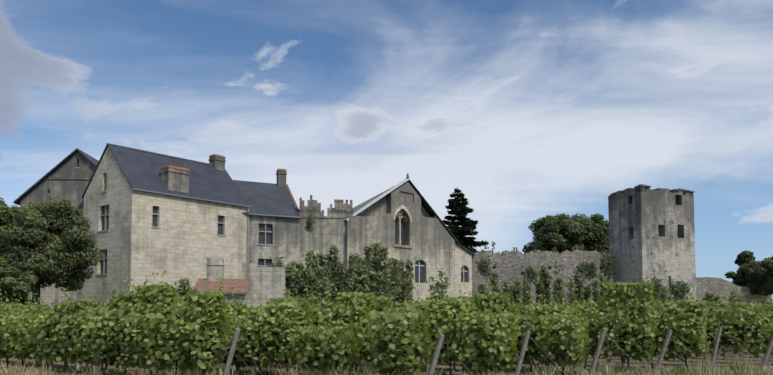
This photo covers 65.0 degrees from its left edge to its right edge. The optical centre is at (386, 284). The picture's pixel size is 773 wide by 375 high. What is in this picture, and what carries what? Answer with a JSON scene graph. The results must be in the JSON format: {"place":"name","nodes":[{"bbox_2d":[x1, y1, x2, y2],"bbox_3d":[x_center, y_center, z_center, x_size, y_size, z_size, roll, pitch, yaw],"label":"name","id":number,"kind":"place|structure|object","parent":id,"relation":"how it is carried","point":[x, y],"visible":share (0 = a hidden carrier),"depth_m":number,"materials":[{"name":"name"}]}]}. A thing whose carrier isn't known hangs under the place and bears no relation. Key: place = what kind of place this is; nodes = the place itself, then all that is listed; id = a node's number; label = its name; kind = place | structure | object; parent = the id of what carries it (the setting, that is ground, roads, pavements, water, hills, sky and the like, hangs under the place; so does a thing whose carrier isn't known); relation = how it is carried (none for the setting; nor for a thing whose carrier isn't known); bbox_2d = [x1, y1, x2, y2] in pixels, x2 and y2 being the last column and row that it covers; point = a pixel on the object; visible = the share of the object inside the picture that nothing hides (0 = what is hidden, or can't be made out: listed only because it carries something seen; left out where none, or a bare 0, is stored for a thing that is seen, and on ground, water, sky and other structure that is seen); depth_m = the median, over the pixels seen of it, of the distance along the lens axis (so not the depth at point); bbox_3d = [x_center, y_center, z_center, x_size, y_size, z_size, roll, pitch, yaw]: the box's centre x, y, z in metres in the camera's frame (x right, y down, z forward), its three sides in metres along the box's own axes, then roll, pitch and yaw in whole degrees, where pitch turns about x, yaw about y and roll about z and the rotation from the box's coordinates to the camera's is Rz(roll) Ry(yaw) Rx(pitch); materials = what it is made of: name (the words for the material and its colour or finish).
{"place":"outdoors","nodes":[
{"label":"outdoors","id":0,"kind":"place"},
{"bbox_2d":[76,199,83,300],"bbox_3d":[-24.252,-2.806,49.695,1.327,8.609,1.846,-3,-4,43],"label":"logis turret","id":1,"kind":"object","parent":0,"point":[80,207],"visible":0.08,"depth_m":49.22,"materials":[{"name":"grey stone"}]},
{"bbox_2d":[0,347,772,373],"bbox_3d":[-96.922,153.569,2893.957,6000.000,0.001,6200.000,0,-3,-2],"label":"ground","id":2,"kind":"structure","parent":0,"point":[670,363],"depth_m":24.45,"materials":[{"name":"soil"}]},
{"bbox_2d":[0,198,9,210],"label":"tree","id":3,"kind":"object","parent":2,"relation":"on","point":[2,203],"visible":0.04,"depth_m":52.63,"materials":[{"name":"green plant"}]},
{"bbox_2d":[0,256,37,304],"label":"bush","id":4,"kind":"object","parent":2,"relation":"on","point":[23,283],"depth_m":34.77,"materials":[{"name":"green plant"}]},
{"bbox_2d":[0,195,103,307],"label":"tree","id":5,"kind":"object","parent":2,"relation":"on","point":[48,244],"depth_m":38.92,"materials":[{"name":"green plant"}]},
{"bbox_2d":[20,151,95,308],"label":"hall building","id":6,"kind":"structure","parent":2,"relation":"on","point":[73,190],"depth_m":56.69,"materials":[{"name":"grey stone"}]},
{"bbox_2d":[13,148,98,204],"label":"hall roof","id":7,"kind":"structure","parent":6,"relation":"on","point":[93,161],"depth_m":56.57,"materials":[{"name":"black stone"}]},
{"bbox_2d":[47,160,79,209],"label":"windows","id":8,"kind":"structure","parent":6,"relation":"in","point":[78,167],"depth_m":56.87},
{"bbox_2d":[47,177,89,179],"bbox_3d":[-28.894,-9.906,56.763,5.496,0.180,0.082,0,-3,-2],"label":"horizontal ledge","id":9,"kind":"object","parent":6,"relation":"attached to","point":[69,178],"visible":0.64,"depth_m":56.71,"materials":[{"name":"grey stone"}]},
{"bbox_2d":[0,365,315,374],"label":"dry grass","id":10,"kind":"structure","parent":2,"relation":"on","point":[120,372],"depth_m":17.79,"materials":[{"name":"beige plant"}]},
{"bbox_2d":[81,147,247,304],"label":"house wall","id":11,"kind":"structure","parent":2,"relation":"on","point":[184,241],"depth_m":47.52,"materials":[{"name":"beige stone"}]},
{"bbox_2d":[96,174,225,275],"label":"windows","id":12,"kind":"structure","parent":11,"relation":"in","point":[105,218],"depth_m":47.43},
{"bbox_2d":[81,144,249,205],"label":"roof","id":13,"kind":"structure","parent":11,"relation":"on","point":[140,169],"depth_m":49.62,"materials":[{"name":"grey tile"}]},
{"bbox_2d":[106,143,250,207],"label":"roof trim","id":14,"kind":"structure","parent":13,"relation":"attached to","point":[175,194],"depth_m":49.19,"materials":[{"name":"grey metal"}]},
{"bbox_2d":[160,154,225,192],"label":"chimneys","id":15,"kind":"object","parent":13,"relation":"on","point":[174,178],"visible":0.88,"depth_m":48.45,"materials":[{"name":"grey stone"}]},
{"bbox_2d":[174,277,196,299],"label":"bush","id":16,"kind":"object","parent":2,"relation":"on","point":[183,285],"depth_m":37.04,"materials":[{"name":"green plant"}]},
{"bbox_2d":[220,294,246,304],"bbox_3d":[-10.986,2.154,40.927,2.978,4.784,5.000,1,-3,-10],"label":"outhouse","id":17,"kind":"object","parent":2,"relation":"on","point":[231,298],"depth_m":38.69,"materials":[{"name":"grey stone"}]},
{"bbox_2d":[192,279,249,293],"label":"lean-to roof","id":18,"kind":"structure","parent":17,"relation":"attached to","point":[240,286],"depth_m":39.52,"materials":[{"name":"red tile"}]},
{"bbox_2d":[206,258,223,280],"bbox_3d":[-11.559,1.135,40.829,1.120,5.810,1.000,1,-3,-10],"label":"outhouse chimney","id":19,"kind":"object","parent":18,"relation":"on","point":[215,268],"visible":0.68,"depth_m":40.50,"materials":[{"name":"beige stone"}]},
{"bbox_2d":[242,263,284,307],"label":"garden wall","id":20,"kind":"structure","parent":2,"relation":"on","point":[265,283],"depth_m":41.58,"materials":[{"name":"grey stone"}]},
{"bbox_2d":[248,215,298,269],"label":"building wall","id":21,"kind":"structure","parent":2,"relation":"on","point":[285,236],"depth_m":53.74,"materials":[{"name":"grey stone"}]},
{"bbox_2d":[247,209,248,262],"bbox_3d":[-12.002,-0.952,52.439,0.100,11.192,0.100,1,-3,-24],"label":"drainpipe","id":22,"kind":"object","parent":21,"relation":"attached to","point":[248,238],"visible":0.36,"depth_m":52.56,"materials":[{"name":"grey metal"}]},
{"bbox_2d":[258,224,273,266],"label":"wing windows","id":23,"kind":"structure","parent":21,"relation":"in","point":[265,234],"depth_m":53.50,"materials":[{"name":"grey glass"}]},
{"bbox_2d":[234,181,299,216],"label":"wing roof","id":24,"kind":"structure","parent":21,"relation":"on","point":[269,199],"depth_m":55.79,"materials":[{"name":"grey tile"}]},
{"bbox_2d":[233,180,301,217],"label":"roof trim","id":25,"kind":"structure","parent":24,"relation":"attached to","point":[268,214],"depth_m":53.82,"materials":[{"name":"grey metal"}]},
{"bbox_2d":[276,168,286,186],"bbox_3d":[-10.247,-9.908,59.165,0.920,2.635,0.820,1,-3,-24],"label":"chimney","id":26,"kind":"object","parent":24,"relation":"on","point":[281,174],"visible":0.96,"depth_m":58.87,"materials":[{"name":"grey stone"}]},
{"bbox_2d":[286,184,301,216],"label":"roof verge","id":27,"kind":"structure","parent":24,"relation":"attached to","point":[292,199],"depth_m":56.78,"materials":[{"name":"grey stone"}]},
{"bbox_2d":[267,261,290,298],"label":"shrub","id":28,"kind":"object","parent":2,"relation":"on","point":[276,263],"visible":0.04,"depth_m":45.66,"materials":[{"name":"green plant"}]},
{"bbox_2d":[269,257,300,296],"bbox_3d":[-7.572,0.982,48.391,2.683,6.390,3.698,-2,-3,30],"label":"shrub","id":29,"kind":"object","parent":2,"relation":"on","point":[292,275],"visible":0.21,"depth_m":47.55,"materials":[{"name":"green plant"}]},
{"bbox_2d":[295,250,319,278],"bbox_3d":[-6.848,0.753,49.533,2.978,7.516,2.944,0,-3,-2],"label":"sapling","id":30,"kind":"object","parent":2,"relation":"on","point":[300,267],"visible":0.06,"depth_m":49.51,"materials":[{"name":"green plant"}]},
{"bbox_2d":[292,263,332,300],"bbox_3d":[-5.905,1.323,47.707,3.622,6.224,3.113,0,-3,-2],"label":"shrub","id":31,"kind":"object","parent":2,"relation":"on","point":[315,280],"visible":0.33,"depth_m":47.02,"materials":[{"name":"green plant"}]},
{"bbox_2d":[303,252,336,300],"bbox_3d":[-5.452,0.938,49.846,3.474,7.190,3.250,0,-3,-2],"label":"shrub","id":32,"kind":"object","parent":2,"relation":"on","point":[328,276],"visible":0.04,"depth_m":49.43,"materials":[{"name":"green plant"}]},
{"bbox_2d":[316,245,341,301],"bbox_3d":[-4.018,0.402,50.704,3.659,7.602,3.064,3,-4,-42],"label":"shrub","id":33,"kind":"object","parent":2,"relation":"on","point":[332,258],"visible":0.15,"depth_m":50.28,"materials":[{"name":"green plant"}]},
{"bbox_2d":[299,195,362,272],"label":"curtain wall","id":34,"kind":"structure","parent":2,"relation":"on","point":[332,227],"depth_m":54.84,"materials":[{"name":"grey stone"}]},
{"bbox_2d":[306,214,313,229],"bbox_3d":[-6.876,-5.641,54.547,0.821,1.525,0.471,0,-3,-2],"label":"ivy curtain","id":35,"kind":"object","parent":34,"relation":"attached to","point":[309,222],"visible":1,"depth_m":54.56,"materials":[{"name":"green plant"}]},
{"bbox_2d":[76,362,608,374],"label":"vineyard grow tubes","id":36,"kind":"object","parent":2,"relation":"on","point":[344,371],"visible":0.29,"depth_m":16.83,"materials":[{"name":"green"}]},
{"bbox_2d":[338,261,369,293],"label":"shrub","id":37,"kind":"object","parent":2,"relation":"on","point":[352,281],"visible":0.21,"depth_m":48.43,"materials":[{"name":"green plant"}]},
{"bbox_2d":[334,245,374,291],"bbox_3d":[-2.678,0.635,51.105,3.544,7.930,3.189,0,-3,-2],"label":"shrub","id":38,"kind":"object","parent":2,"relation":"on","point":[369,259],"visible":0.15,"depth_m":50.73,"materials":[{"name":"green plant"}]},
{"bbox_2d":[367,259,378,283],"bbox_3d":[-1.182,1.159,51.401,3.233,6.913,4.100,0,-3,-2],"label":"sapling","id":39,"kind":"object","parent":2,"relation":"on","point":[372,269],"visible":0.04,"depth_m":50.26,"materials":[{"name":"green plant"}]},
{"bbox_2d":[358,264,396,303],"bbox_3d":[-0.893,1.417,49.837,3.567,6.241,3.032,0,-3,-2],"label":"shrub","id":40,"kind":"object","parent":2,"relation":"on","point":[379,285],"visible":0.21,"depth_m":49.27,"materials":[{"name":"green plant"}]},
{"bbox_2d":[0,366,769,374],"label":"weeds","id":41,"kind":"object","parent":2,"relation":"on","point":[266,372],"visible":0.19,"depth_m":17.67,"materials":[{"name":"green plant"}]},
{"bbox_2d":[0,270,772,374],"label":"vineyard","id":42,"kind":"object","parent":2,"relation":"on","point":[326,334],"depth_m":16.58,"materials":[{"name":"green plant"}]},
{"bbox_2d":[0,353,772,374],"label":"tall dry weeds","id":43,"kind":"object","parent":2,"relation":"on","point":[143,371],"visible":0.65,"depth_m":16.38,"materials":[{"name":"beige plant"}]},
{"bbox_2d":[371,242,402,302],"bbox_3d":[-0.225,0.427,51.575,3.457,8.380,3.826,0,-3,-2],"label":"shrub","id":44,"kind":"object","parent":2,"relation":"on","point":[381,253],"visible":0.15,"depth_m":50.43,"materials":[{"name":"green plant"}]},
{"bbox_2d":[352,185,430,244],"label":"chapel nave","id":45,"kind":"structure","parent":2,"relation":"on","point":[379,207],"depth_m":59.03,"materials":[{"name":"grey stone"}]},
{"bbox_2d":[345,179,458,242],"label":"roof","id":46,"kind":"structure","parent":45,"relation":"on","point":[428,207],"depth_m":62.79,"materials":[{"name":"grey stone"}]},
{"bbox_2d":[363,181,454,302],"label":"gable wall","id":47,"kind":"structure","parent":45,"relation":"attached to","point":[431,240],"depth_m":60.86,"materials":[{"name":"grey stone"}]},
{"bbox_2d":[344,178,408,220],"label":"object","id":48,"kind":"object","parent":47,"relation":"attached to","point":[378,198],"visible":0.89,"depth_m":57.53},
{"bbox_2d":[389,205,424,282],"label":"chapel windows","id":49,"kind":"structure","parent":47,"relation":"in","point":[399,218],"depth_m":60.27,"materials":[{"name":"grey stone"}]},
{"bbox_2d":[389,259,414,302],"bbox_3d":[1.171,1.151,52.250,3.276,7.016,3.388,0,-3,-2],"label":"shrub","id":50,"kind":"object","parent":2,"relation":"on","point":[407,284],"visible":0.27,"depth_m":52.31,"materials":[{"name":"green plant"}]},
{"bbox_2d":[35,326,772,374],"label":"vineyard posts","id":51,"kind":"object","parent":2,"relation":"on","point":[518,365],"depth_m":16.20,"materials":[{"name":"grey wood"}]},
{"bbox_2d":[425,268,449,300],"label":"bush","id":52,"kind":"object","parent":2,"relation":"on","point":[438,284],"depth_m":54.62,"materials":[{"name":"green plant"}]},
{"bbox_2d":[149,359,763,374],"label":"tall green weeds","id":53,"kind":"object","parent":2,"relation":"on","point":[241,372],"visible":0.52,"depth_m":16.99,"materials":[{"name":"green plant"}]},
{"bbox_2d":[268,369,648,374],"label":"dry grass","id":54,"kind":"structure","parent":2,"relation":"on","point":[461,373],"depth_m":17.25,"materials":[{"name":"beige plant"}]},
{"bbox_2d":[455,244,471,296],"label":"annex building","id":55,"kind":"structure","parent":2,"relation":"on","point":[463,257],"depth_m":65.73,"materials":[{"name":"beige stone"}]},
{"bbox_2d":[461,266,467,281],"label":"annex window","id":56,"kind":"structure","parent":55,"relation":"in","point":[464,271],"depth_m":66.27,"materials":[{"name":"grey glass"}]},
{"bbox_2d":[454,241,474,255],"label":"annex roof","id":57,"kind":"structure","parent":55,"relation":"on","point":[465,249],"depth_m":65.87,"materials":[{"name":"grey stone"}]},
{"bbox_2d":[477,283,488,294],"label":"bush","id":58,"kind":"object","parent":2,"relation":"on","point":[482,287],"depth_m":56.87,"materials":[{"name":"green plant"}]},
{"bbox_2d":[489,271,515,303],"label":"bush","id":59,"kind":"object","parent":2,"relation":"on","point":[494,284],"visible":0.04,"depth_m":58.21,"materials":[{"name":"green plant"}]},
{"bbox_2d":[511,276,533,305],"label":"bush","id":60,"kind":"object","parent":2,"relation":"on","point":[516,289],"depth_m":57.77,"materials":[{"name":"green plant"}]},
{"bbox_2d":[532,265,551,304],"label":"bush","id":61,"kind":"object","parent":2,"relation":"on","point":[543,285],"visible":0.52,"depth_m":59.17,"materials":[{"name":"green plant"}]},
{"bbox_2d":[472,250,612,307],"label":"curtain wall","id":62,"kind":"structure","parent":2,"relation":"on","point":[510,265],"depth_m":67.46,"materials":[{"name":"grey stone"}]},
{"bbox_2d":[491,242,498,281],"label":"ivy","id":63,"kind":"object","parent":62,"relation":"on","point":[495,252],"depth_m":68.32,"materials":[{"name":"green plant"}]},
{"bbox_2d":[476,247,615,283],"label":"ivy curtain","id":64,"kind":"object","parent":62,"relation":"attached to","point":[606,264],"visible":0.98,"depth_m":67.25,"materials":[{"name":"green plant"}]},
{"bbox_2d":[551,275,577,307],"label":"bush","id":65,"kind":"object","parent":2,"relation":"on","point":[558,285],"depth_m":59.01,"materials":[{"name":"green plant"}]},
{"bbox_2d":[573,275,592,304],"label":"bush","id":66,"kind":"object","parent":2,"relation":"on","point":[578,282],"depth_m":60.51,"materials":[{"name":"green plant"}]},
{"bbox_2d":[591,273,607,302],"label":"bush","id":67,"kind":"object","parent":2,"relation":"on","point":[596,293],"visible":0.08,"depth_m":60.56,"materials":[{"name":"green plant"}]},
{"bbox_2d":[603,244,615,281],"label":"ivy","id":68,"kind":"object","parent":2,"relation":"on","point":[607,252],"depth_m":67.68,"materials":[{"name":"green plant"}]},
{"bbox_2d":[481,363,772,374],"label":"dry grass","id":69,"kind":"structure","parent":2,"relation":"on","point":[569,369],"depth_m":17.54,"materials":[{"name":"beige plant"}]},
{"bbox_2d":[608,191,696,302],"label":"tower building","id":70,"kind":"structure","parent":2,"relation":"on","point":[641,246],"depth_m":66.52,"materials":[{"name":"grey stone"}]},
{"bbox_2d":[608,184,694,199],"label":"parapet","id":71,"kind":"structure","parent":70,"relation":"attached to","point":[645,188],"depth_m":66.92,"materials":[{"name":"grey stone"}]},
{"bbox_2d":[646,270,694,302],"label":"shrub","id":72,"kind":"object","parent":70,"relation":"attached to","point":[679,289],"visible":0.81,"depth_m":66.01,"materials":[{"name":"green plant"}]},
{"bbox_2d":[659,286,673,303],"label":"bush","id":73,"kind":"object","parent":2,"relation":"on","point":[665,292],"depth_m":58.41,"materials":[{"name":"green plant"}]},
{"bbox_2d":[703,293,720,305],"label":"bush","id":74,"kind":"object","parent":2,"relation":"on","point":[710,297],"visible":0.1,"depth_m":60.48,"materials":[{"name":"green plant"}]},
{"bbox_2d":[696,277,771,306],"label":"curtain wall","id":75,"kind":"structure","parent":2,"relation":"on","point":[712,285],"depth_m":72.30,"materials":[{"name":"grey stone"}]},
{"bbox_2d":[727,288,744,306],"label":"bush","id":76,"kind":"object","parent":2,"relation":"on","point":[734,295],"visible":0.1,"depth_m":61.18,"materials":[{"name":"green plant"}]},
{"bbox_2d":[724,250,772,294],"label":"tree","id":77,"kind":"object","parent":2,"relation":"on","point":[751,271],"visible":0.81,"depth_m":73.42,"materials":[{"name":"green plant"}]},
{"bbox_2d":[756,255,772,295],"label":"tree","id":78,"kind":"object","parent":2,"relation":"on","point":[766,287],"visible":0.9,"depth_m":71.71,"materials":[{"name":"green plant"}]},
{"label":"tree trunk","id":79,"kind":"object","parent":2,"relation":"on","visible":0},
{"bbox_2d":[522,213,608,253],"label":"tree","id":80,"kind":"object","parent":79,"relation":"on","point":[562,232],"visible":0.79,"depth_m":82.14,"materials":[{"name":"green plant"}]},
{"bbox_2d":[0,0,772,299],"label":"sky","id":81,"kind":"structure","parent":0,"point":[534,109],"materials":[{"name":"blue"}]},
{"bbox_2d":[26,327,767,374],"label":"vineyard wires","id":82,"kind":"object","parent":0,"point":[519,352],"visible":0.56,"depth_m":15.77,"materials":[{"name":"grey metal"}]},
{"bbox_2d":[443,186,488,252],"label":"conifer tree","id":83,"kind":"object","parent":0,"point":[458,204],"depth_m":87.65,"materials":[{"name":"green plant"}]}
]}

